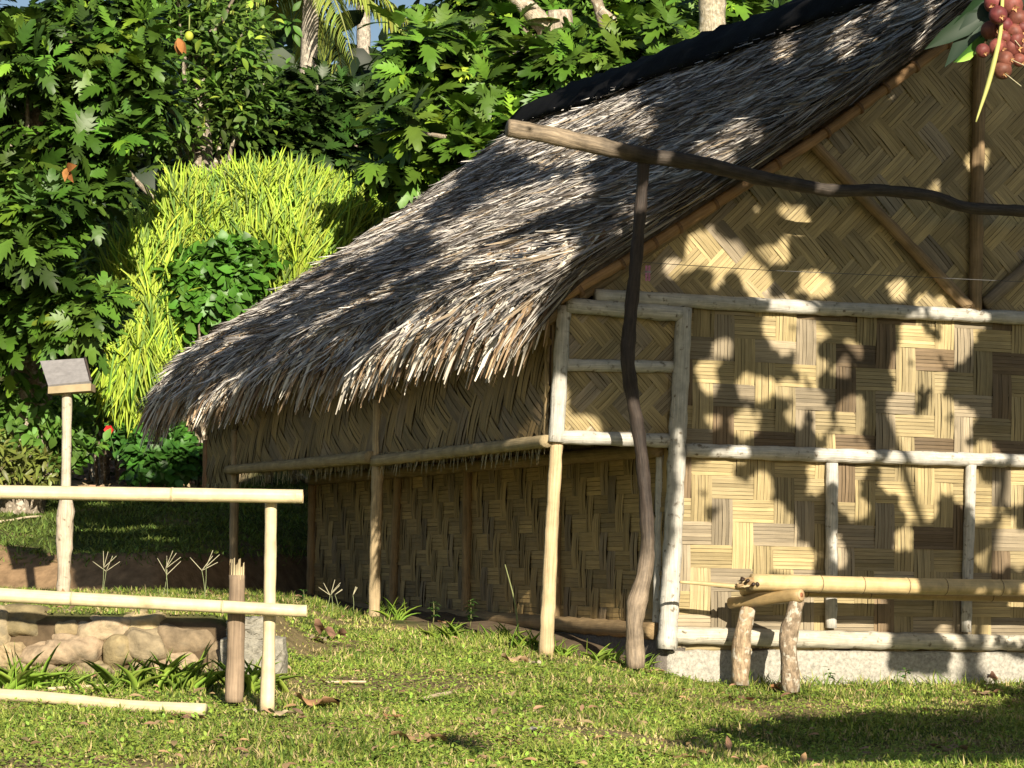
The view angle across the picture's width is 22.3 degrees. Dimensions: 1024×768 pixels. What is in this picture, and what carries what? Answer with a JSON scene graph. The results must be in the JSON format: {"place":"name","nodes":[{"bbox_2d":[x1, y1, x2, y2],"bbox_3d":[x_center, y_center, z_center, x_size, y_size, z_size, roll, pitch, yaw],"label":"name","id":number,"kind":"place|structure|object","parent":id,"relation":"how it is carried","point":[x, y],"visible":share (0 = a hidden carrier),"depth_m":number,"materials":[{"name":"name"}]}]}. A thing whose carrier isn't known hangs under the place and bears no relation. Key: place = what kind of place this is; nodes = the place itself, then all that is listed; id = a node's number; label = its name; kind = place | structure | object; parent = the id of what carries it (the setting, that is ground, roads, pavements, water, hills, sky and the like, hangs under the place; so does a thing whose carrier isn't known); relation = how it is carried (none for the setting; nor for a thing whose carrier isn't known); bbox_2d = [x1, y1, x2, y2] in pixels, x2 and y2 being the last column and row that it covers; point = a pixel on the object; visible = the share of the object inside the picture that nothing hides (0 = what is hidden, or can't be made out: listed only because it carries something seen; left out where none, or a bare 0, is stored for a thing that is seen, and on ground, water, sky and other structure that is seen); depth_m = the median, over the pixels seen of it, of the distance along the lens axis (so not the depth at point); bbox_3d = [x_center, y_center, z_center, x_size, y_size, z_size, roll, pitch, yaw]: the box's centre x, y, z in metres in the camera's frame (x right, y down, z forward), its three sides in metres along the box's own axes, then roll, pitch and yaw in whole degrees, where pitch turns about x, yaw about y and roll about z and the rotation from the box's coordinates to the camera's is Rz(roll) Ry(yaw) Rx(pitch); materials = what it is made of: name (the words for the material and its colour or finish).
{"place":"outdoors","nodes":[
{"label":"outdoors","id":0,"kind":"place"},
{"bbox_2d":[0,470,307,566],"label":"bank grass","id":1,"kind":"structure","parent":0,"point":[161,541],"depth_m":25.48,"materials":[{"name":"green plant"}]},
{"bbox_2d":[0,0,443,64],"label":"sky","id":2,"kind":"structure","parent":0,"point":[375,30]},
{"bbox_2d":[0,353,1023,767],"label":"ground","id":3,"kind":"structure","parent":0,"point":[184,573],"depth_m":18.50,"materials":[{"name":"green plant"}]},
{"bbox_2d":[0,605,10,644],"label":"stone","id":4,"kind":"object","parent":3,"relation":"on","point":[5,636],"visible":0.66,"depth_m":13.83,"materials":[{"name":"beige stone"}]},
{"bbox_2d":[0,515,42,522],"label":"stick","id":5,"kind":"object","parent":3,"relation":"on","point":[34,516],"visible":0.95,"depth_m":25.97,"materials":[{"name":"brown wood"}]},
{"bbox_2d":[0,642,71,690],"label":"grass tuft","id":6,"kind":"object","parent":3,"relation":"on","point":[25,677],"visible":0.89,"depth_m":12.93,"materials":[{"name":"green plant"}]},
{"bbox_2d":[0,429,80,499],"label":"leafy shrub","id":7,"kind":"object","parent":3,"relation":"on","point":[18,464],"visible":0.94,"depth_m":26.88,"materials":[{"name":"green plant"}]},
{"bbox_2d":[16,662,64,672],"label":"stone","id":8,"kind":"object","parent":3,"relation":"on","point":[51,666],"visible":0.17,"depth_m":13.80,"materials":[{"name":"beige stone"}]},
{"bbox_2d":[19,633,103,665],"bbox_3d":[-2.396,1.437,13.895,0.467,0.233,0.304,1,-4,0],"label":"stone","id":9,"kind":"object","parent":8,"relation":"on","point":[71,649],"visible":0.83,"depth_m":13.78,"materials":[{"name":"beige stone"}]},
{"bbox_2d":[0,369,110,475],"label":"leafy shrub","id":10,"kind":"object","parent":3,"relation":"on","point":[83,445],"visible":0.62,"depth_m":27.30,"materials":[{"name":"green plant"}]},
{"bbox_2d":[54,608,77,634],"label":"stone","id":11,"kind":"object","parent":3,"relation":"on","point":[69,627],"visible":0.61,"depth_m":13.87,"materials":[{"name":"beige stone"}]},
{"bbox_2d":[40,356,95,591],"bbox_3d":[-3.388,0.705,19.610,0.445,1.857,0.291,1,-4,0],"label":"box on post","id":12,"kind":"object","parent":3,"relation":"on","point":[66,379],"visible":0.88,"depth_m":19.56,"materials":[{"name":"brown wood"}]},
{"bbox_2d":[39,662,99,691],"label":"grass tuft","id":13,"kind":"object","parent":3,"relation":"on","point":[62,680],"visible":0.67,"depth_m":12.98,"materials":[{"name":"green plant"}]},
{"bbox_2d":[63,674,125,696],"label":"grass tuft","id":14,"kind":"object","parent":3,"relation":"on","point":[105,688],"visible":0.83,"depth_m":12.72,"materials":[{"name":"green plant"}]},
{"bbox_2d":[76,660,120,676],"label":"stone","id":15,"kind":"object","parent":3,"relation":"on","point":[86,666],"visible":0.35,"depth_m":13.79,"materials":[{"name":"beige stone"}]},
{"bbox_2d":[47,681,150,690],"bbox_3d":[-2.062,1.512,13.013,0.590,0.040,0.020,4,-5,-40],"label":"stick","id":16,"kind":"object","parent":3,"relation":"on","point":[54,689],"visible":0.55,"depth_m":12.87,"materials":[{"name":"brown wood"}]},
{"bbox_2d":[0,0,198,515],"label":"breadfruit tree","id":17,"kind":"object","parent":3,"relation":"on","point":[86,86],"visible":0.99,"depth_m":26.57,"materials":[{"name":"green plant"}]},
{"bbox_2d":[62,163,76,182],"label":"dead leaf","id":18,"kind":"object","parent":17,"relation":"attached to","point":[66,173],"visible":1,"depth_m":25.55,"materials":[{"name":"orange plant"}]},
{"bbox_2d":[174,38,185,54],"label":"dead leaf","id":19,"kind":"object","parent":17,"relation":"attached to","point":[179,46],"visible":1,"depth_m":26.21,"materials":[{"name":"orange plant"}]},
{"bbox_2d":[185,15,192,40],"bbox_3d":[-3.291,-3.631,26.508,0.090,0.272,0.090,1,-4,0],"label":"breadfruit","id":20,"kind":"object","parent":17,"relation":"hanging from","point":[188,35],"visible":1,"depth_m":26.48,"materials":[{"name":"yellow plant"}]},
{"bbox_2d":[0,689,207,715],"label":"bamboo pole","id":21,"kind":"object","parent":3,"relation":"on","point":[55,698],"visible":0.83,"depth_m":12.08,"materials":[{"name":"beige wood"}]},
{"bbox_2d":[73,365,137,485],"bbox_3d":[-4.768,0.462,29.944,1.368,1.684,1.490,-2,-5,36],"label":"leafy shrub","id":22,"kind":"object","parent":3,"relation":"on","point":[100,477],"visible":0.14,"depth_m":29.83,"materials":[{"name":"green plant"}]},
{"bbox_2d":[94,551,118,592],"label":"seeding grass","id":23,"kind":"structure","parent":3,"relation":"on","point":[104,567],"depth_m":19.98,"materials":[{"name":"beige plant"}]},
{"bbox_2d":[73,197,146,483],"bbox_3d":[-4.699,-0.512,30.631,1.602,3.496,1.420,1,-4,0],"label":"leafy shrub","id":24,"kind":"object","parent":3,"relation":"on","point":[91,262],"visible":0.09,"depth_m":30.49,"materials":[{"name":"green plant"}]},
{"bbox_2d":[80,652,164,690],"bbox_3d":[-1.901,1.445,13.083,0.450,0.215,0.416,-3,-5,42],"label":"grass tuft","id":25,"kind":"object","parent":3,"relation":"on","point":[133,676],"visible":0.81,"depth_m":13.03,"materials":[{"name":"green plant"}]},
{"bbox_2d":[57,417,226,487],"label":"leaf litter","id":26,"kind":"object","parent":3,"relation":"on","point":[111,483],"visible":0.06,"depth_m":30.31,"materials":[{"name":"plant"}]},
{"bbox_2d":[124,609,166,628],"bbox_3d":[-1.962,1.318,14.006,0.317,0.209,0.291,1,-4,0],"label":"stone","id":27,"kind":"object","parent":3,"relation":"on","point":[143,619],"visible":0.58,"depth_m":13.89,"materials":[{"name":"beige stone"}]},
{"bbox_2d":[99,415,202,487],"bbox_3d":[-3.953,0.825,28.633,1.495,1.030,1.017,-1,-4,24],"label":"leafy shrub","id":28,"kind":"object","parent":3,"relation":"on","point":[177,462],"visible":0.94,"depth_m":28.31,"materials":[{"name":"green plant"}]},
{"bbox_2d":[104,425,114,453],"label":"red flower","id":29,"kind":"object","parent":28,"relation":"attached to","point":[107,428],"visible":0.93,"depth_m":28.21,"materials":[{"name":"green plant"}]},
{"bbox_2d":[0,485,306,711],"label":"fence","id":30,"kind":"object","parent":3,"relation":"on","point":[236,607],"visible":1,"depth_m":12.36,"materials":[{"name":"brown wood"}]},
{"bbox_2d":[152,660,165,670],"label":"stone","id":31,"kind":"object","parent":3,"relation":"on","point":[161,661],"visible":0.16,"depth_m":13.80,"materials":[{"name":"beige stone"}]},
{"bbox_2d":[157,551,180,596],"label":"seeding grass","id":32,"kind":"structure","parent":3,"relation":"on","point":[169,572],"depth_m":17.80,"materials":[{"name":"beige plant"}]},
{"bbox_2d":[136,650,205,692],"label":"grass tuft","id":33,"kind":"object","parent":3,"relation":"on","point":[182,678],"visible":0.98,"depth_m":13.06,"materials":[{"name":"green plant"}]},
{"bbox_2d":[161,652,208,672],"bbox_3d":[-1.709,1.521,13.897,0.338,0.208,0.290,1,-4,0],"label":"stone","id":34,"kind":"object","parent":3,"relation":"on","point":[191,657],"visible":0.2,"depth_m":13.82,"materials":[{"name":"beige stone"}]},
{"bbox_2d":[157,623,213,652],"bbox_3d":[-1.759,1.379,13.978,0.369,0.277,0.313,1,-4,0],"label":"stone","id":35,"kind":"object","parent":34,"relation":"on","point":[182,639],"visible":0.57,"depth_m":13.85,"materials":[{"name":"beige stone"}]},
{"bbox_2d":[170,714,205,719],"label":"dry leaf","id":36,"kind":"object","parent":3,"relation":"on","point":[187,716],"visible":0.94,"depth_m":11.78,"materials":[{"name":"brown plant"}]},
{"bbox_2d":[145,640,244,690],"bbox_3d":[-1.600,1.424,13.140,0.379,0.274,0.446,-1,-4,27],"label":"grass tuft","id":37,"kind":"object","parent":3,"relation":"on","point":[198,679],"visible":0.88,"depth_m":13.13,"materials":[{"name":"green plant"}]},
{"bbox_2d":[191,551,219,595],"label":"seeding grass","id":38,"kind":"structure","parent":3,"relation":"on","point":[207,564],"depth_m":17.32,"materials":[{"name":"beige plant"}]},
{"bbox_2d":[207,641,219,670],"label":"stone","id":39,"kind":"object","parent":3,"relation":"on","point":[213,652],"visible":0.2,"depth_m":13.79,"materials":[{"name":"beige stone"}]},
{"bbox_2d":[116,0,314,444],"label":"leaved tree","id":40,"kind":"object","parent":3,"relation":"on","point":[223,86],"visible":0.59,"depth_m":32.13,"materials":[{"name":"green plant"}]},
{"bbox_2d":[151,229,291,487],"bbox_3d":[-3.273,-0.226,29.107,1.535,3.021,1.082,1,-4,0],"label":"vine bush","id":41,"kind":"object","parent":3,"relation":"on","point":[224,270],"visible":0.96,"depth_m":28.88,"materials":[{"name":"green plant"}]},
{"bbox_2d":[78,145,413,484],"bbox_3d":[-3.004,-0.803,30.058,4.298,3.936,2.334,2,-4,-21],"label":"strap leaved shrub","id":42,"kind":"object","parent":3,"relation":"on","point":[298,215],"visible":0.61,"depth_m":29.46,"materials":[{"name":"green plant"}]},
{"bbox_2d":[219,616,287,681],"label":"concrete block","id":43,"kind":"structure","parent":3,"relation":"on","point":[253,646],"depth_m":13.64,"materials":[{"name":"grey concrete"}]},
{"bbox_2d":[204,656,303,693],"bbox_3d":[-1.306,1.464,13.139,0.515,0.227,0.445,1,-4,0],"label":"grass tuft","id":44,"kind":"object","parent":3,"relation":"on","point":[252,679],"visible":0.49,"depth_m":13.13,"materials":[{"name":"green plant"}]},
{"bbox_2d":[267,708,297,715],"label":"dry leaf","id":45,"kind":"object","parent":3,"relation":"on","point":[279,713],"visible":1,"depth_m":11.95,"materials":[{"name":"beige plant"}]},
{"bbox_2d":[297,589,307,603],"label":"weed","id":46,"kind":"object","parent":3,"relation":"on","point":[302,597],"visible":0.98,"depth_m":18.70,"materials":[{"name":"green plant"}]},
{"bbox_2d":[170,57,447,179],"bbox_3d":[-2.785,-1.767,33.985,3.619,5.176,2.756,2,-4,-21],"label":"bushy tree","id":47,"kind":"object","parent":3,"relation":"on","point":[330,116],"visible":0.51,"depth_m":33.40,"materials":[{"name":"green plant"}]},
{"bbox_2d":[223,0,409,81],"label":"coconut palm","id":48,"kind":"object","parent":3,"relation":"on","point":[310,24],"visible":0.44,"depth_m":35.85,"materials":[{"name":"green plant"}]},
{"bbox_2d":[295,692,341,706],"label":"dry leaf","id":49,"kind":"object","parent":3,"relation":"on","point":[324,699],"visible":1,"depth_m":12.49,"materials":[{"name":"brown plant"}]},
{"bbox_2d":[3,0,634,367],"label":"distant wood","id":50,"kind":"object","parent":3,"relation":"on","point":[363,59],"visible":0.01,"depth_m":41.39,"materials":[{"name":"green plant"}]},
{"bbox_2d":[310,634,327,640],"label":"dry leaf","id":51,"kind":"object","parent":3,"relation":"on","point":[314,637],"visible":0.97,"depth_m":16.49,"materials":[{"name":"brown plant"}]},
{"bbox_2d":[319,580,339,611],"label":"seeding grass","id":52,"kind":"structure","parent":3,"relation":"on","point":[331,594],"depth_m":18.85,"materials":[{"name":"beige plant"}]},
{"bbox_2d":[313,619,346,638],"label":"dry leaf","id":53,"kind":"object","parent":3,"relation":"on","point":[318,625],"visible":0.96,"depth_m":16.85,"materials":[{"name":"brown plant"}]},
{"bbox_2d":[324,680,365,682],"bbox_3d":[-0.879,1.560,13.614,0.230,0.018,0.014,1,-4,-5],"label":"stick","id":54,"kind":"object","parent":3,"relation":"on","point":[353,681],"visible":0.79,"depth_m":13.61,"materials":[{"name":"brown wood"}]},
{"bbox_2d":[335,586,357,611],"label":"seeding grass","id":55,"kind":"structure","parent":3,"relation":"on","point":[353,594],"depth_m":19.81,"materials":[{"name":"beige plant"}]},
{"bbox_2d":[356,5,370,53],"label":"coconut palm","id":56,"kind":"object","parent":3,"relation":"on","point":[363,36],"visible":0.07,"depth_m":46.43,"materials":[{"name":"plant"}]},
{"bbox_2d":[365,601,400,612],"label":"grass tuft","id":57,"kind":"object","parent":3,"relation":"on","point":[383,608],"visible":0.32,"depth_m":19.86,"materials":[{"name":"green plant"}]},
{"bbox_2d":[383,711,402,718],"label":"dry leaf","id":58,"kind":"object","parent":3,"relation":"on","point":[397,715],"visible":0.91,"depth_m":11.76,"materials":[{"name":"brown plant"}]},
{"bbox_2d":[371,598,419,619],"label":"grass tuft","id":59,"kind":"object","parent":3,"relation":"on","point":[398,614],"visible":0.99,"depth_m":19.03,"materials":[{"name":"green plant"}]},
{"bbox_2d":[391,731,447,741],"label":"dry leaf","id":60,"kind":"object","parent":3,"relation":"on","point":[428,735],"visible":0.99,"depth_m":10.85,"materials":[{"name":"brown plant"}]},
{"bbox_2d":[428,601,440,623],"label":"weed","id":61,"kind":"object","parent":3,"relation":"on","point":[433,609],"visible":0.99,"depth_m":18.69,"materials":[{"name":"green plant"}]},
{"bbox_2d":[423,691,453,699],"bbox_3d":[-0.367,1.561,13.033,0.020,0.034,0.364,0,-4,20],"label":"stick","id":62,"kind":"object","parent":3,"relation":"on","point":[440,693],"visible":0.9,"depth_m":13.01,"materials":[{"name":"brown wood"}]},
{"bbox_2d":[417,619,469,639],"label":"grass tuft","id":63,"kind":"object","parent":3,"relation":"on","point":[450,631],"visible":0.81,"depth_m":17.28,"materials":[{"name":"green plant"}]},
{"bbox_2d":[464,599,477,627],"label":"weed","id":64,"kind":"object","parent":3,"relation":"on","point":[470,615],"visible":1,"depth_m":18.50,"materials":[{"name":"green plant"}]},
{"bbox_2d":[469,622,530,639],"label":"grass tuft","id":65,"kind":"object","parent":3,"relation":"on","point":[501,631],"visible":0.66,"depth_m":17.26,"materials":[{"name":"green plant"}]},
{"bbox_2d":[0,585,1023,767],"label":"lawn grass","id":66,"kind":"structure","parent":3,"relation":"on","point":[296,749],"depth_m":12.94,"materials":[{"name":"green plant"}]},
{"bbox_2d":[505,565,519,642],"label":"grass stalk","id":67,"kind":"object","parent":3,"relation":"on","point":[514,604],"depth_m":16.90,"materials":[{"name":"plant"}]},
{"bbox_2d":[11,588,1020,767],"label":"lawn litter","id":68,"kind":"object","parent":3,"relation":"on","point":[803,757],"visible":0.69,"depth_m":11.84,"materials":[{"name":"brown plant"}]},
{"bbox_2d":[501,653,530,662],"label":"dry leaf","id":69,"kind":"object","parent":3,"relation":"on","point":[517,658],"visible":0.95,"depth_m":15.37,"materials":[{"name":"brown plant"}]},
{"bbox_2d":[507,626,558,650],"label":"grass tuft","id":70,"kind":"object","parent":3,"relation":"on","point":[533,641],"visible":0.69,"depth_m":16.47,"materials":[{"name":"green plant"}]},
{"bbox_2d":[518,725,552,729],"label":"dry leaf","id":71,"kind":"object","parent":3,"relation":"on","point":[532,727],"visible":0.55,"depth_m":11.30,"materials":[{"name":"grey plant"}]},
{"bbox_2d":[340,0,770,208],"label":"breadfruit tree","id":72,"kind":"object","parent":3,"relation":"on","point":[487,69],"visible":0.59,"depth_m":28.37,"materials":[{"name":"green plant"}]},
{"bbox_2d":[531,637,586,656],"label":"grass tuft","id":73,"kind":"object","parent":3,"relation":"on","point":[562,651],"visible":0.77,"depth_m":16.30,"materials":[{"name":"green plant"}]},
{"bbox_2d":[508,0,616,34],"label":"tree trunk","id":74,"kind":"object","parent":3,"relation":"on","point":[537,11],"visible":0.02,"depth_m":29.27,"materials":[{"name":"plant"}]},
{"bbox_2d":[134,0,1023,684],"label":"hut","id":75,"kind":"object","parent":3,"relation":"on","point":[424,388],"visible":0.93,"depth_m":17.30,"materials":[{"name":"brown wood"}]},
{"bbox_2d":[573,642,625,664],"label":"grass tuft","id":76,"kind":"object","parent":3,"relation":"on","point":[602,654],"visible":0.84,"depth_m":16.12,"materials":[{"name":"green plant"}]},
{"bbox_2d":[623,653,660,669],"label":"grass tuft","id":77,"kind":"object","parent":3,"relation":"on","point":[650,662],"visible":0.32,"depth_m":16.28,"materials":[{"name":"green plant"}]},
{"bbox_2d":[663,752,697,758],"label":"dry leaf","id":78,"kind":"object","parent":3,"relation":"on","point":[694,757],"visible":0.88,"depth_m":10.49,"materials":[{"name":"beige plant"}]},
{"bbox_2d":[698,0,726,31],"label":"tree trunk","id":79,"kind":"object","parent":3,"relation":"on","point":[712,15],"visible":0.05,"depth_m":28.22,"materials":[{"name":"beige plant"}]},
{"bbox_2d":[726,695,754,701],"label":"dry leaf","id":80,"kind":"object","parent":3,"relation":"on","point":[748,698],"visible":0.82,"depth_m":15.51,"materials":[{"name":"brown plant"}]},
{"bbox_2d":[753,717,773,745],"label":"weed","id":81,"kind":"object","parent":3,"relation":"on","point":[763,734],"visible":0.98,"depth_m":12.81,"materials":[{"name":"green plant"}]},
{"bbox_2d":[505,119,1023,668],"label":"pole frame","id":82,"kind":"object","parent":3,"relation":"on","point":[643,159],"visible":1,"depth_m":15.99,"materials":[{"name":"brown wood"}]},
{"bbox_2d":[642,262,1023,281],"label":"wire","id":83,"kind":"object","parent":82,"relation":"attached to","point":[834,273],"visible":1,"depth_m":16.59,"materials":[{"name":"grey metal"}]},
{"bbox_2d":[645,265,650,280],"bbox_3d":[0.843,-0.686,16.110,0.040,0.095,0.016,1,-4,0],"label":"clothes peg","id":84,"kind":"object","parent":83,"relation":"attached to","point":[648,271],"visible":1,"depth_m":16.10,"materials":[{"name":"brown wood"}]},
{"bbox_2d":[759,0,791,13],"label":"broadleaf tree","id":85,"kind":"object","parent":3,"relation":"on","point":[774,4],"visible":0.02,"depth_m":32.88,"materials":[{"name":"green plant"}]},
{"bbox_2d":[771,684,781,690],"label":"dry leaf","id":86,"kind":"object","parent":3,"relation":"on","point":[773,686],"visible":0.62,"depth_m":16.22,"materials":[{"name":"brown plant"}]},
{"bbox_2d":[679,574,1023,692],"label":"bench","id":87,"kind":"object","parent":3,"relation":"on","point":[792,591],"visible":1,"depth_m":16.32,"materials":[{"name":"brown wood"}]},
{"bbox_2d":[897,667,910,688],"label":"weed","id":88,"kind":"object","parent":3,"relation":"on","point":[904,676],"visible":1,"depth_m":16.67,"materials":[{"name":"green plant"}]},
{"bbox_2d":[921,707,958,713],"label":"dry leaf","id":89,"kind":"object","parent":3,"relation":"on","point":[924,708],"visible":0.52,"depth_m":15.25,"materials":[{"name":"brown plant"}]},
{"bbox_2d":[929,743,970,750],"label":"dry leaf","id":90,"kind":"object","parent":3,"relation":"on","point":[965,747],"visible":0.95,"depth_m":13.15,"materials":[{"name":"brown plant"}]},
{"bbox_2d":[924,0,1023,121],"bbox_3d":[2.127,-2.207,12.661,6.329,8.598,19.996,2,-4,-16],"label":"fruit tree","id":91,"kind":"object","parent":3,"relation":"on","point":[972,29],"visible":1,"depth_m":5.98,"materials":[{"name":"green plant"}]},
{"bbox_2d":[971,690,998,693],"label":"dry leaf","id":92,"kind":"object","parent":3,"relation":"on","point":[985,692],"visible":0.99,"depth_m":16.65,"materials":[{"name":"brown plant"}]},
{"bbox_2d":[988,671,997,679],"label":"dry leaf","id":93,"kind":"object","parent":3,"relation":"on","point":[992,674],"visible":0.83,"depth_m":17.25,"materials":[{"name":"brown plant"}]},
{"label":"stone","id":94,"kind":"object","parent":3,"relation":"on","visible":0},
{"bbox_2d":[102,634,134,669],"bbox_3d":[-2.097,1.444,13.888,0.249,0.236,0.304,1,-4,0],"label":"stone","id":95,"kind":"object","parent":94,"relation":"on","point":[115,648],"visible":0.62,"depth_m":13.76,"materials":[{"name":"beige stone"}]},
{"bbox_2d":[76,615,130,640],"bbox_3d":[-2.183,1.311,13.967,0.346,0.161,0.312,1,-4,0],"label":"stone","id":96,"kind":"object","parent":95,"relation":"on","point":[103,628],"visible":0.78,"depth_m":13.83,"materials":[{"name":"beige stone"}]},
{"bbox_2d":[124,627,168,667],"bbox_3d":[-1.948,1.412,13.909,0.288,0.267,0.311,1,-4,0],"label":"stone","id":97,"kind":"object","parent":94,"relation":"on","point":[142,642],"visible":0.62,"depth_m":13.77,"materials":[{"name":"beige stone"}]},
{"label":"stone","id":98,"kind":"object","parent":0,"visible":0},
{"bbox_2d":[0,642,25,666],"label":"stone","id":99,"kind":"object","parent":98,"relation":"on","point":[19,647],"visible":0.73,"depth_m":13.81,"materials":[{"name":"beige stone"}]},
{"bbox_2d":[5,603,51,636],"bbox_3d":[-2.635,1.296,13.974,0.403,0.231,0.292,1,-4,0],"label":"stone","id":100,"kind":"object","parent":99,"relation":"on","point":[22,619],"visible":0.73,"depth_m":13.90,"materials":[{"name":"beige stone"}]}
]}

